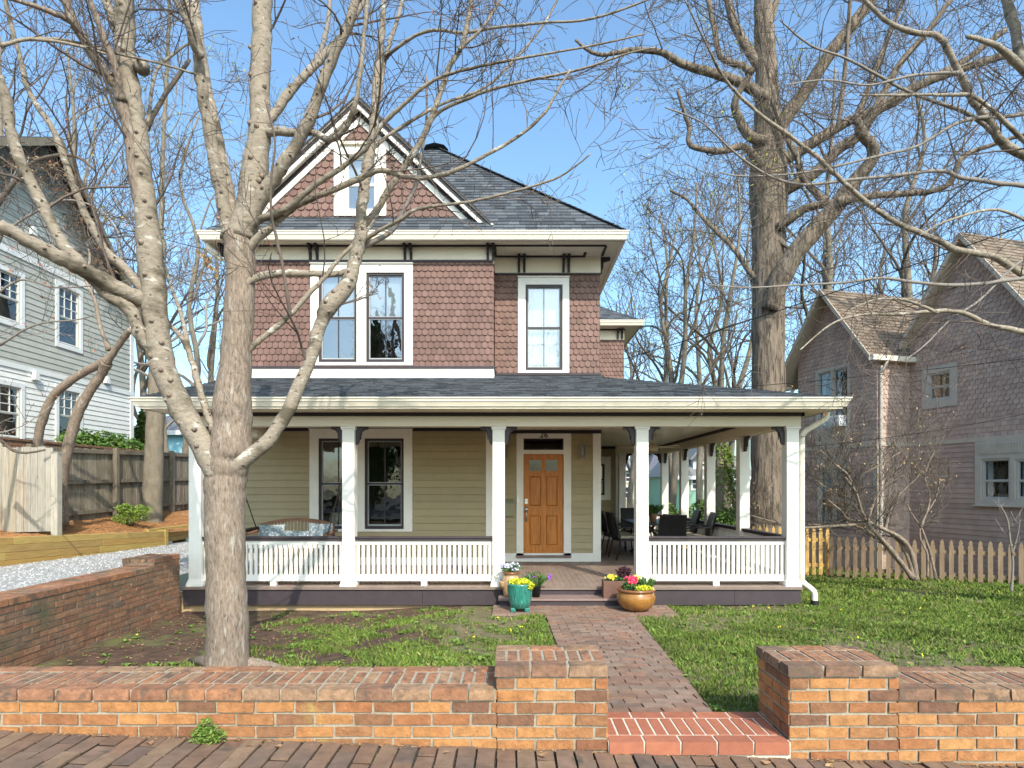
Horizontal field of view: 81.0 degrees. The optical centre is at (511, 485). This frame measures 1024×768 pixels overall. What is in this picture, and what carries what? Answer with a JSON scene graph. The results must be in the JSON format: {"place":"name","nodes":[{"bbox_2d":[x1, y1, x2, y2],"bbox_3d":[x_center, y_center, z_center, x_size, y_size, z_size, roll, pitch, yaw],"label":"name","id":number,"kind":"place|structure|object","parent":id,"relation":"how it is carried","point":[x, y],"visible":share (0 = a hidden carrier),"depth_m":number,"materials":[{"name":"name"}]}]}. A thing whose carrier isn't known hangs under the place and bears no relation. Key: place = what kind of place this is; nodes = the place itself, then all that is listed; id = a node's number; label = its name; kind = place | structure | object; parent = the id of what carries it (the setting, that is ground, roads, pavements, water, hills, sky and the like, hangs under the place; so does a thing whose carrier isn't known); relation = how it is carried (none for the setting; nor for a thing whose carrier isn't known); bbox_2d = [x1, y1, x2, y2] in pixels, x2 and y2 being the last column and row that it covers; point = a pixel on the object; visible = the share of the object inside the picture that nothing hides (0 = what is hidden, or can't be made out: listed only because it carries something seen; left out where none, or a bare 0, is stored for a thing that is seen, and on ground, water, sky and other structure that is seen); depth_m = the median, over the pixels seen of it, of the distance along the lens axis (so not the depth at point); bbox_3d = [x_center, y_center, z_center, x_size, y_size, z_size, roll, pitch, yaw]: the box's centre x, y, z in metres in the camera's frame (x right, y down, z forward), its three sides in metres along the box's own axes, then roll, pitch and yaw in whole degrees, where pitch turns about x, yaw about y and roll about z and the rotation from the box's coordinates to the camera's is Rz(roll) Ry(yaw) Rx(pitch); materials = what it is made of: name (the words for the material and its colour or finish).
{"place":"outdoors","nodes":[
{"label":"outdoors","id":0,"kind":"place"},
{"bbox_2d":[0,541,188,591],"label":"driveway base","id":1,"kind":"object","parent":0,"point":[44,575],"visible":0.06,"depth_m":10.60,"materials":[{"name":"grey gravel"}]},
{"bbox_2d":[0,554,179,666],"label":"brick side wall","id":2,"kind":"structure","parent":1,"relation":"on","point":[41,623],"depth_m":6.96,"materials":[{"name":"brown brick"}]},
{"bbox_2d":[0,524,188,566],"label":"timber wall","id":3,"kind":"structure","parent":1,"relation":"on","point":[21,550],"depth_m":12.41,"materials":[{"name":"yellow wood"}]},
{"bbox_2d":[0,508,188,536],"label":"mulch bed","id":4,"kind":"object","parent":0,"point":[184,511],"visible":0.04,"depth_m":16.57,"materials":[{"name":"brown plant"}]},
{"bbox_2d":[0,443,61,534],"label":"board gate","id":5,"kind":"structure","parent":4,"relation":"on","point":[30,492],"depth_m":12.29,"materials":[{"name":"beige wood"}]},
{"bbox_2d":[0,150,130,453],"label":"bare tree","id":6,"kind":"object","parent":4,"relation":"on","point":[10,186],"visible":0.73,"depth_m":10.03,"materials":[{"name":"brown plant"}]},
{"bbox_2d":[0,437,143,450],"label":"brick boundary wall","id":7,"kind":"structure","parent":4,"relation":"on","point":[15,442],"depth_m":14.28,"materials":[{"name":"brown brick"}]},
{"bbox_2d":[32,233,131,526],"bbox_3d":[-8.939,-2.305,12.728,2.826,6.412,0.931,0,0,28],"label":"crape myrtle","id":8,"kind":"object","parent":4,"relation":"on","point":[103,365],"visible":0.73,"depth_m":12.78,"materials":[{"name":"brown wood"}]},
{"bbox_2d":[55,427,109,446],"bbox_3d":[-11.713,-0.450,16.421,0.835,2.347,1.682,0,0,0],"label":"green shrub","id":9,"kind":"object","parent":4,"relation":"on","point":[82,436],"visible":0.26,"depth_m":16.39,"materials":[{"name":"green plant"}]},
{"bbox_2d":[23,444,188,520],"bbox_3d":[-10.484,0.039,17.850,0.193,2.360,9.327,0,0,2],"label":"board fence","id":10,"kind":"object","parent":4,"relation":"on","point":[102,483],"visible":0.37,"depth_m":15.89,"materials":[{"name":"brown wood"}]},
{"bbox_2d":[86,430,129,448],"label":"green shrub","id":11,"kind":"object","parent":4,"relation":"on","point":[121,443],"visible":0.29,"depth_m":17.41,"materials":[{"name":"green plant"}]},
{"bbox_2d":[108,433,144,449],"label":"green shrub","id":12,"kind":"object","parent":4,"relation":"on","point":[132,443],"visible":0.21,"depth_m":18.23,"materials":[{"name":"green plant"}]},
{"bbox_2d":[110,503,152,524],"bbox_3d":[-9.716,0.718,15.311,1.043,0.583,0.687,0,0,23],"label":"evergreen shrub","id":13,"kind":"object","parent":4,"relation":"on","point":[128,517],"visible":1,"depth_m":15.24,"materials":[{"name":"green plant"}]},
{"bbox_2d":[134,409,145,446],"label":"arborvitae","id":14,"kind":"object","parent":4,"relation":"on","point":[139,432],"visible":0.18,"depth_m":20.89,"materials":[{"name":"green plant"}]},
{"bbox_2d":[112,0,243,522],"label":"bare tree","id":15,"kind":"object","parent":4,"relation":"on","point":[152,480],"visible":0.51,"depth_m":16.55,"materials":[{"name":"brown plant"}]},
{"bbox_2d":[68,14,349,542],"bbox_3d":[-13.015,-8.100,25.482,14.429,21.282,11.672,0,0,0],"label":"bare tree","id":16,"kind":"object","parent":4,"relation":"on","point":[197,355],"visible":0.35,"depth_m":24.20,"materials":[{"name":"brown plant"}]},
{"bbox_2d":[35,606,461,667],"bbox_3d":[-2.850,1.995,16.800,4.200,1.095,26.400,0,0,0],"label":"planting bed","id":17,"kind":"object","parent":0,"point":[160,654],"visible":0.09,"depth_m":7.22,"materials":[{"name":"soil"}]},
{"bbox_2d":[0,0,767,667],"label":"maple tree","id":18,"kind":"object","parent":17,"relation":"on","point":[226,452],"visible":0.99,"depth_m":5.71,"materials":[{"name":"brown plant"}]},
{"bbox_2d":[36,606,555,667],"bbox_3d":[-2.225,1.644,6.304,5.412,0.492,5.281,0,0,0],"label":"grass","id":19,"kind":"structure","parent":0,"point":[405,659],"depth_m":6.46,"materials":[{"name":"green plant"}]},
{"bbox_2d":[0,730,1023,767],"bbox_3d":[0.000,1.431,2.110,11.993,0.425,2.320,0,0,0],"label":"sidewalk","id":20,"kind":"structure","parent":0,"point":[166,752],"depth_m":3.13,"materials":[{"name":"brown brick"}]},
{"bbox_2d":[188,717,226,744],"bbox_3d":[-1.631,1.315,3.221,0.208,0.155,0.088,0,0,0],"label":"weed","id":21,"kind":"object","parent":20,"relation":"on","point":[207,732],"visible":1,"depth_m":3.21,"materials":[{"name":"green plant"}]},
{"bbox_2d":[0,666,495,748],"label":"brick wall","id":22,"kind":"structure","parent":20,"relation":"on","point":[436,706],"depth_m":3.28,"materials":[{"name":"brown brick"}]},
{"bbox_2d":[897,666,1023,767],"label":"brick wall","id":23,"kind":"structure","parent":20,"relation":"on","point":[969,715],"depth_m":3.28,"materials":[{"name":"brown brick"}]},
{"bbox_2d":[0,0,1023,591],"label":"sky","id":24,"kind":"structure","parent":0,"point":[553,144],"materials":[{"name":"blue"}]},
{"bbox_2d":[545,613,712,711],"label":"path","id":25,"kind":"structure","parent":0,"point":[652,676],"depth_m":5.17,"materials":[{"name":"brown brick"}]},
{"bbox_2d":[427,561,1023,712],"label":"lawn","id":26,"kind":"structure","parent":0,"point":[479,615],"depth_m":6.61,"materials":[{"name":"plant"}]},
{"bbox_2d":[128,96,852,612],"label":"house","id":27,"kind":"structure","parent":26,"relation":"on","point":[474,410],"depth_m":11.51,"materials":[{"name":"paint"}]},
{"bbox_2d":[246,478,341,552],"bbox_3d":[-3.820,-0.005,10.362,1.981,2.250,0.666,0,0,0],"label":"porch swing","id":28,"kind":"object","parent":27,"relation":"hanging from","point":[301,520],"visible":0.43,"depth_m":10.65,"materials":[{"name":"brown wood"}]},
{"bbox_2d":[253,545,323,548],"bbox_3d":[-3.810,1.024,10.300,1.220,0.067,0.400,0,0,0],"label":"seat cushion","id":29,"kind":"object","parent":28,"relation":"on","point":[288,546],"visible":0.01,"depth_m":10.10,"materials":[{"name":"grey fabric"}]},
{"bbox_2d":[259,524,284,535],"bbox_3d":[-4.180,0.840,10.420,0.460,0.349,0.183,0,0,0],"label":"throw pillow","id":30,"kind":"object","parent":29,"relation":"on","point":[271,530],"visible":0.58,"depth_m":10.39,"materials":[{"name":"blue fabric"}]},
{"bbox_2d":[283,531,308,535],"bbox_3d":[-3.760,0.890,10.450,0.660,0.229,0.152,0,0,0],"label":"throw pillow","id":31,"kind":"object","parent":29,"relation":"on","point":[296,533],"visible":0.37,"depth_m":10.42,"materials":[{"name":"blue fabric"}]},
{"bbox_2d":[308,523,333,535],"bbox_3d":[-3.330,0.830,10.420,0.440,0.368,0.186,0,0,0],"label":"throw pillow","id":32,"kind":"object","parent":29,"relation":"on","point":[318,529],"visible":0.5,"depth_m":10.38,"materials":[{"name":"blue fabric"}]},
{"bbox_2d":[334,141,385,215],"bbox_3d":[-2.914,-5.881,11.555,1.000,1.394,0.230,0,0,0],"label":"gable window","id":33,"kind":"structure","parent":27,"relation":"in","point":[341,199],"depth_m":11.49,"materials":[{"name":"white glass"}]},
{"bbox_2d":[308,429,412,531],"bbox_3d":[-2.899,-0.112,11.533,1.991,1.974,0.115,0,0,0],"label":"porch window","id":34,"kind":"structure","parent":27,"relation":"in","point":[317,437],"depth_m":11.51,"materials":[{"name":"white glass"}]},
{"bbox_2d":[309,262,412,364],"bbox_3d":[-2.885,-3.300,11.572,1.982,1.965,0.195,0,0,0],"label":"window","id":35,"kind":"structure","parent":27,"relation":"in","point":[396,294],"depth_m":11.53,"materials":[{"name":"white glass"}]},
{"bbox_2d":[499,562,522,596],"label":"potted plant","id":36,"kind":"object","parent":27,"relation":"on","point":[512,571],"visible":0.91,"depth_m":8.81,"materials":[{"name":"beige plant"}]},
{"bbox_2d":[521,571,551,597],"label":"potted plant","id":37,"kind":"object","parent":27,"relation":"on","point":[540,581],"visible":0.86,"depth_m":8.80,"materials":[{"name":"green plant"}]},
{"bbox_2d":[524,454,562,552],"bbox_3d":[0.634,0.375,12.068,0.789,2.027,0.114,0,0,0],"label":"front door","id":38,"kind":"structure","parent":27,"relation":"in","point":[543,473],"depth_m":12.08,"materials":[{"name":"brown wood"}]},
{"bbox_2d":[518,276,569,372],"bbox_3d":[0.634,-3.242,12.127,1.047,1.935,0.225,0,0,0],"label":"upper window","id":39,"kind":"structure","parent":27,"relation":"in","point":[543,301],"depth_m":12.09,"materials":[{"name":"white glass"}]},
{"bbox_2d":[601,457,610,499],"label":"side window","id":40,"kind":"structure","parent":27,"relation":"in","point":[605,461],"depth_m":17.02,"materials":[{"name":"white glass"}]},
{"bbox_2d":[601,510,632,554],"bbox_3d":[2.314,1.036,13.545,0.699,0.973,0.637,0,0,-4],"label":"dining chair","id":41,"kind":"object","parent":27,"relation":"on","point":[604,528],"visible":0.59,"depth_m":13.31,"materials":[{"name":"black metal"}]},
{"bbox_2d":[605,512,633,560],"bbox_3d":[2.354,1.036,12.541,0.699,0.973,0.637,0,0,-8],"label":"dining chair","id":42,"kind":"object","parent":27,"relation":"on","point":[612,524],"visible":0.69,"depth_m":12.34,"materials":[{"name":"black wicker"}]},
{"bbox_2d":[602,566,644,597],"bbox_3d":[1.650,1.403,8.852,0.628,0.465,0.241,0,0,0],"label":"potted plant","id":43,"kind":"object","parent":27,"relation":"on","point":[611,584],"visible":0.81,"depth_m":8.76,"materials":[{"name":"pink plant"}]},
{"bbox_2d":[620,508,633,548],"bbox_3d":[2.980,1.036,14.766,0.637,0.973,0.699,0,0,0],"label":"dining chair","id":44,"kind":"object","parent":27,"relation":"on","point":[627,513],"visible":0.33,"depth_m":14.99,"materials":[{"name":"black wicker"}]},
{"bbox_2d":[622,519,688,558],"bbox_3d":[3.100,1.158,13.200,1.000,0.756,2.000,0,0,0],"label":"dining table","id":45,"kind":"object","parent":27,"relation":"on","point":[652,525],"visible":0.35,"depth_m":12.48,"materials":[{"name":"black metal"}]},
{"bbox_2d":[649,503,664,521],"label":"potted plant","id":46,"kind":"object","parent":45,"relation":"on","point":[654,511],"visible":0.89,"depth_m":13.03,"materials":[{"name":"green plant"}]},
{"bbox_2d":[650,515,686,565],"bbox_3d":[3.060,1.036,11.684,0.637,0.973,0.699,0,0,0],"label":"dining chair","id":47,"kind":"object","parent":27,"relation":"on","point":[672,525],"visible":0.69,"depth_m":11.41,"materials":[{"name":"black wicker"}]},
{"bbox_2d":[666,510,701,551],"bbox_3d":[3.866,1.036,13.545,0.699,0.973,0.637,0,0,4],"label":"dining chair","id":48,"kind":"object","parent":27,"relation":"on","point":[695,517],"visible":0.56,"depth_m":13.36,"materials":[{"name":"black wicker"}]},
{"bbox_2d":[686,512,716,550],"bbox_3d":[3.886,1.036,12.541,0.699,0.973,0.637,0,0,8],"label":"dining chair","id":49,"kind":"object","parent":27,"relation":"on","point":[709,527],"visible":0.61,"depth_m":12.41,"materials":[{"name":"black metal"}]},
{"bbox_2d":[625,225,1023,358],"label":"utility wire","id":50,"kind":"object","parent":27,"relation":"attached to","point":[828,293],"visible":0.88,"depth_m":13.22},
{"bbox_2d":[806,414,1023,446],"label":"utility wire","id":51,"kind":"object","parent":27,"relation":"attached to","point":[914,433],"visible":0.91,"depth_m":9.24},
{"bbox_2d":[13,581,1022,767],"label":"leaf litter","id":52,"kind":"object","parent":26,"relation":"on","point":[151,742],"visible":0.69,"depth_m":3.27,"materials":[{"name":"brown plant"}]},
{"bbox_2d":[69,579,1023,711],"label":"weeds","id":53,"kind":"object","parent":26,"relation":"on","point":[456,639],"visible":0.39,"depth_m":6.73,"materials":[{"name":"green plant"}]},
{"bbox_2d":[494,645,607,752],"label":"brick pier","id":54,"kind":"structure","parent":26,"relation":"on","point":[550,697],"depth_m":3.28,"materials":[{"name":"brown brick"}]},
{"bbox_2d":[607,712,790,759],"bbox_3d":[1.020,1.554,3.474,0.991,0.332,0.451,0,0,0],"label":"brick step","id":55,"kind":"object","parent":26,"relation":"on","point":[752,734],"visible":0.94,"depth_m":3.34,"materials":[{"name":"red brick"}]},
{"bbox_2d":[689,499,718,522],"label":"evergreen tree","id":56,"kind":"object","parent":26,"relation":"on","point":[697,504],"visible":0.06,"depth_m":21.45,"materials":[{"name":"green plant"}]},
{"bbox_2d":[602,110,841,513],"bbox_3d":[6.713,-6.039,24.113,11.372,17.151,8.282,0,0,42],"label":"bare tree","id":57,"kind":"object","parent":26,"relation":"on","point":[673,462],"visible":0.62,"depth_m":23.59,"materials":[{"name":"brown plant"}]},
{"bbox_2d":[715,441,735,516],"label":"ivy clad tree","id":58,"kind":"object","parent":26,"relation":"on","point":[721,457],"visible":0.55,"depth_m":22.86,"materials":[{"name":"green plant"}]},
{"bbox_2d":[716,507,735,525],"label":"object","id":59,"kind":"object","parent":26,"relation":"on","point":[724,516],"visible":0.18,"depth_m":20.36,"materials":[{"name":"green plant"}]},
{"bbox_2d":[686,525,828,574],"bbox_3d":[5.939,1.540,14.584,3.379,1.210,0.068,0,0,5],"label":"picket fence","id":60,"kind":"object","parent":26,"relation":"on","point":[814,564],"visible":0.21,"depth_m":14.43,"materials":[{"name":"yellow wood"}]},
{"bbox_2d":[495,0,1023,532],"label":"oak tree","id":61,"kind":"object","parent":26,"relation":"on","point":[767,336],"visible":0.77,"depth_m":16.03,"materials":[{"name":"brown plant"}]},
{"bbox_2d":[605,9,916,508],"bbox_3d":[8.839,-7.784,26.258,13.184,20.659,10.658,0,0,0],"label":"bare tree","id":62,"kind":"object","parent":26,"relation":"on","point":[710,342],"visible":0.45,"depth_m":25.59,"materials":[{"name":"brown plant"}]},
{"bbox_2d":[585,0,1023,428],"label":"maple tree","id":63,"kind":"object","parent":26,"relation":"on","point":[985,118],"visible":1,"depth_m":7.18,"materials":[{"name":"brown plant"}]},
{"bbox_2d":[756,645,899,761],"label":"brick pier","id":64,"kind":"structure","parent":26,"relation":"on","point":[829,702],"depth_m":3.28,"materials":[{"name":"brown brick"}]},
{"bbox_2d":[726,376,959,580],"bbox_3d":[6.730,-0.119,11.895,5.154,4.029,2.928,0,0,0],"label":"leaning shrub","id":65,"kind":"object","parent":26,"relation":"on","point":[911,571],"visible":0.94,"depth_m":11.96,"materials":[{"name":"brown plant"}]},
{"bbox_2d":[785,232,1023,575],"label":"neighbour house","id":66,"kind":"structure","parent":26,"relation":"on","point":[988,456],"depth_m":15.12,"materials":[{"name":"brown wood"}]},
{"bbox_2d":[815,363,850,431],"bbox_3d":[9.245,-2.505,17.194,0.185,1.807,1.274,0,0,-15],"label":"wing window","id":67,"kind":"structure","parent":66,"relation":"in","point":[818,373],"depth_m":17.15,"materials":[{"name":"clear glass"}]},
{"bbox_2d":[817,464,850,527],"bbox_3d":[9.255,0.286,17.156,0.185,1.774,1.196,0,0,-15],"label":"wing window","id":68,"kind":"structure","parent":66,"relation":"in","point":[819,514],"depth_m":17.57,"materials":[{"name":"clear glass"}]},
{"bbox_2d":[922,362,957,409],"bbox_3d":[10.830,-2.517,15.177,0.085,1.065,0.939,0,0,-15],"label":"small window","id":69,"kind":"structure","parent":66,"relation":"in","point":[951,400],"depth_m":15.15,"materials":[{"name":"beige glass"}]},
{"bbox_2d":[975,439,1023,505],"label":"window frame","id":70,"kind":"structure","parent":66,"relation":"in","point":[1014,498],"depth_m":13.80,"materials":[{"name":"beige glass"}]},
{"bbox_2d":[829,537,1023,584],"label":"picket fence","id":71,"kind":"object","parent":26,"relation":"on","point":[951,574],"visible":0.81,"depth_m":13.09,"materials":[{"name":"beige wood"}]},
{"bbox_2d":[996,496,1023,591],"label":"sapling","id":72,"kind":"object","parent":26,"relation":"on","point":[1012,562],"visible":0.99,"depth_m":10.79,"materials":[{"name":"grey plant"}]},
{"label":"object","id":73,"kind":"structure","parent":26,"relation":"on","visible":0},
{"bbox_2d":[492,605,678,615],"bbox_3d":[0.990,1.740,8.400,2.520,0.016,0.700,0,0,0],"label":"path pad","id":74,"kind":"object","parent":73,"relation":"on","point":[657,610],"visible":0.73,"depth_m":8.37,"materials":[{"name":"beige concrete"}]},
{"bbox_2d":[507,577,534,611],"bbox_3d":[0.122,1.502,8.351,0.392,0.464,0.369,0,0,0],"label":"potted plant","id":75,"kind":"object","parent":74,"relation":"on","point":[519,593],"visible":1,"depth_m":8.22,"materials":[{"name":"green plant"}]},
{"bbox_2d":[616,576,656,611],"bbox_3d":[1.732,1.487,8.380,0.538,0.494,0.538,0,0,35],"label":"potted plant","id":76,"kind":"object","parent":74,"relation":"on","point":[634,594],"visible":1,"depth_m":8.22,"materials":[{"name":"orange plant"}]},
{"bbox_2d":[733,358,1023,387],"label":"utility wire","id":77,"kind":"object","parent":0,"point":[882,374],"visible":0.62,"depth_m":13.45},
{"bbox_2d":[801,568,1023,602],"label":"grass","id":78,"kind":"structure","parent":0,"point":[995,590],"depth_m":11.37,"materials":[{"name":"green plant"}]},
{"label":"far yard","id":79,"kind":"structure","parent":0,"visible":0},
{"bbox_2d":[0,136,144,442],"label":"neighbour house","id":80,"kind":"structure","parent":79,"relation":"on","point":[29,362],"depth_m":15.66,"materials":[{"name":"grey wood"}]},
{"bbox_2d":[0,264,24,329],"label":"window","id":81,"kind":"structure","parent":80,"relation":"in","point":[8,301],"depth_m":14.49,"materials":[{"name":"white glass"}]},
{"bbox_2d":[0,379,24,438],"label":"window","id":82,"kind":"structure","parent":80,"relation":"in","point":[7,409],"depth_m":14.51,"materials":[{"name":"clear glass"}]},
{"bbox_2d":[0,126,122,298],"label":"dead vine","id":83,"kind":"object","parent":80,"relation":"attached to","point":[34,149],"visible":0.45,"depth_m":15.38,"materials":[{"name":"brown plant"}]},
{"bbox_2d":[55,279,82,353],"bbox_3d":[-12.037,-4.555,16.244,0.145,1.750,0.989,0,0,0],"label":"window","id":84,"kind":"structure","parent":80,"relation":"in","point":[64,310],"depth_m":16.33,"materials":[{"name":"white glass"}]},
{"bbox_2d":[55,384,82,442],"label":"window","id":85,"kind":"structure","parent":80,"relation":"in","point":[63,410],"depth_m":16.15,"materials":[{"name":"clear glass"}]},
{"bbox_2d":[0,0,164,204],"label":"bare tree","id":86,"kind":"object","parent":79,"relation":"on","point":[26,107],"visible":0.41,"depth_m":21.98,"materials":[{"name":"brown plant"}]},
{"bbox_2d":[13,0,194,320],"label":"bare tree","id":87,"kind":"object","parent":79,"relation":"on","point":[67,109],"visible":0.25,"depth_m":26.44,"materials":[{"name":"brown plant"}]},
{"bbox_2d":[0,0,222,300],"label":"bare tree","id":88,"kind":"object","parent":79,"relation":"on","point":[22,105],"visible":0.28,"depth_m":26.17,"materials":[{"name":"brown plant"}]},
{"bbox_2d":[21,0,215,278],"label":"bare tree","id":89,"kind":"object","parent":79,"relation":"on","point":[74,126],"visible":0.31,"depth_m":23.98,"materials":[{"name":"brown plant"}]},
{"bbox_2d":[87,94,225,419],"bbox_3d":[-18.611,-8.603,28.915,12.028,22.282,10.734,0,0,-13],"label":"bare tree","id":90,"kind":"object","parent":79,"relation":"on","point":[143,381],"visible":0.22,"depth_m":29.91,"materials":[{"name":"brown plant"}]},
{"label":"ground","id":91,"kind":"structure","parent":0,"visible":0},
{"bbox_2d":[134,416,182,452],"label":"house","id":92,"kind":"structure","parent":91,"relation":"on","point":[175,439],"depth_m":34.00,"materials":[{"name":"teal paint"}]},
{"bbox_2d":[126,138,237,381],"bbox_3d":[-16.699,-8.185,32.398,8.698,21.414,9.426,0,0,-28],"label":"bare tree","id":93,"kind":"object","parent":91,"relation":"on","point":[216,316],"visible":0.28,"depth_m":31.89,"materials":[{"name":"brown plant"}]},
{"bbox_2d":[626,458,633,507],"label":"house","id":94,"kind":"structure","parent":91,"relation":"on","point":[627,476],"depth_m":49.97,"materials":[{"name":"beige wood"}]},
{"bbox_2d":[600,218,706,507],"bbox_3d":[6.306,-5.516,33.331,7.209,16.092,8.344,0,0,41],"label":"bare tree","id":95,"kind":"object","parent":91,"relation":"on","point":[631,482],"visible":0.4,"depth_m":32.86,"materials":[{"name":"brown plant"}]},
{"bbox_2d":[649,454,658,504],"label":"house","id":96,"kind":"structure","parent":91,"relation":"on","point":[653,460],"depth_m":57.41,"materials":[{"name":"white"}]},
{"bbox_2d":[649,448,750,518],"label":"house","id":97,"kind":"structure","parent":91,"relation":"on","point":[654,474],"depth_m":42.39,"materials":[{"name":"green"}]},
{"bbox_2d":[607,112,793,519],"bbox_3d":[12.065,-10.230,39.707,15.069,25.514,7.742,0,0,-11],"label":"bare tree","id":98,"kind":"object","parent":91,"relation":"on","point":[699,476],"visible":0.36,"depth_m":39.82,"materials":[{"name":"brown plant"}]},
{"bbox_2d":[685,169,899,392],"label":"bare tree","id":99,"kind":"object","parent":91,"relation":"on","point":[747,341],"visible":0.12,"depth_m":41.98,"materials":[{"name":"brown plant"}]},
{"bbox_2d":[743,180,910,391],"bbox_3d":[18.296,-7.169,36.418,12.775,19.390,10.082,0,0,-40],"label":"bare tree","id":100,"kind":"object","parent":91,"relation":"on","point":[848,228],"visible":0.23,"depth_m":33.17,"materials":[{"name":"brown plant"}]},
{"bbox_2d":[809,174,938,297],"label":"bare tree","id":101,"kind":"object","parent":91,"relation":"on","point":[919,221],"visible":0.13,"depth_m":35.53,"materials":[{"name":"brown plant"}]},
{"bbox_2d":[849,142,1023,295],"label":"bare tree","id":102,"kind":"object","parent":91,"relation":"on","point":[926,267],"visible":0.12,"depth_m":33.73,"materials":[{"name":"brown plant"}]},
{"bbox_2d":[917,169,1022,286],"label":"bare tree","id":103,"kind":"object","parent":91,"relation":"on","point":[1001,235],"visible":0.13,"depth_m":37.98,"materials":[{"name":"brown plant"}]},
{"label":"side ground","id":104,"kind":"structure","parent":0,"visible":0},
{"bbox_2d":[662,0,960,328],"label":"bare tree","id":105,"kind":"object","parent":104,"relation":"on","point":[827,260],"visible":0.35,"depth_m":27.74,"materials":[{"name":"brown plant"}]},
{"bbox_2d":[800,0,1023,298],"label":"bare tree","id":106,"kind":"object","parent":104,"relation":"on","point":[908,275],"visible":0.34,"depth_m":26.84,"materials":[{"name":"brown plant"}]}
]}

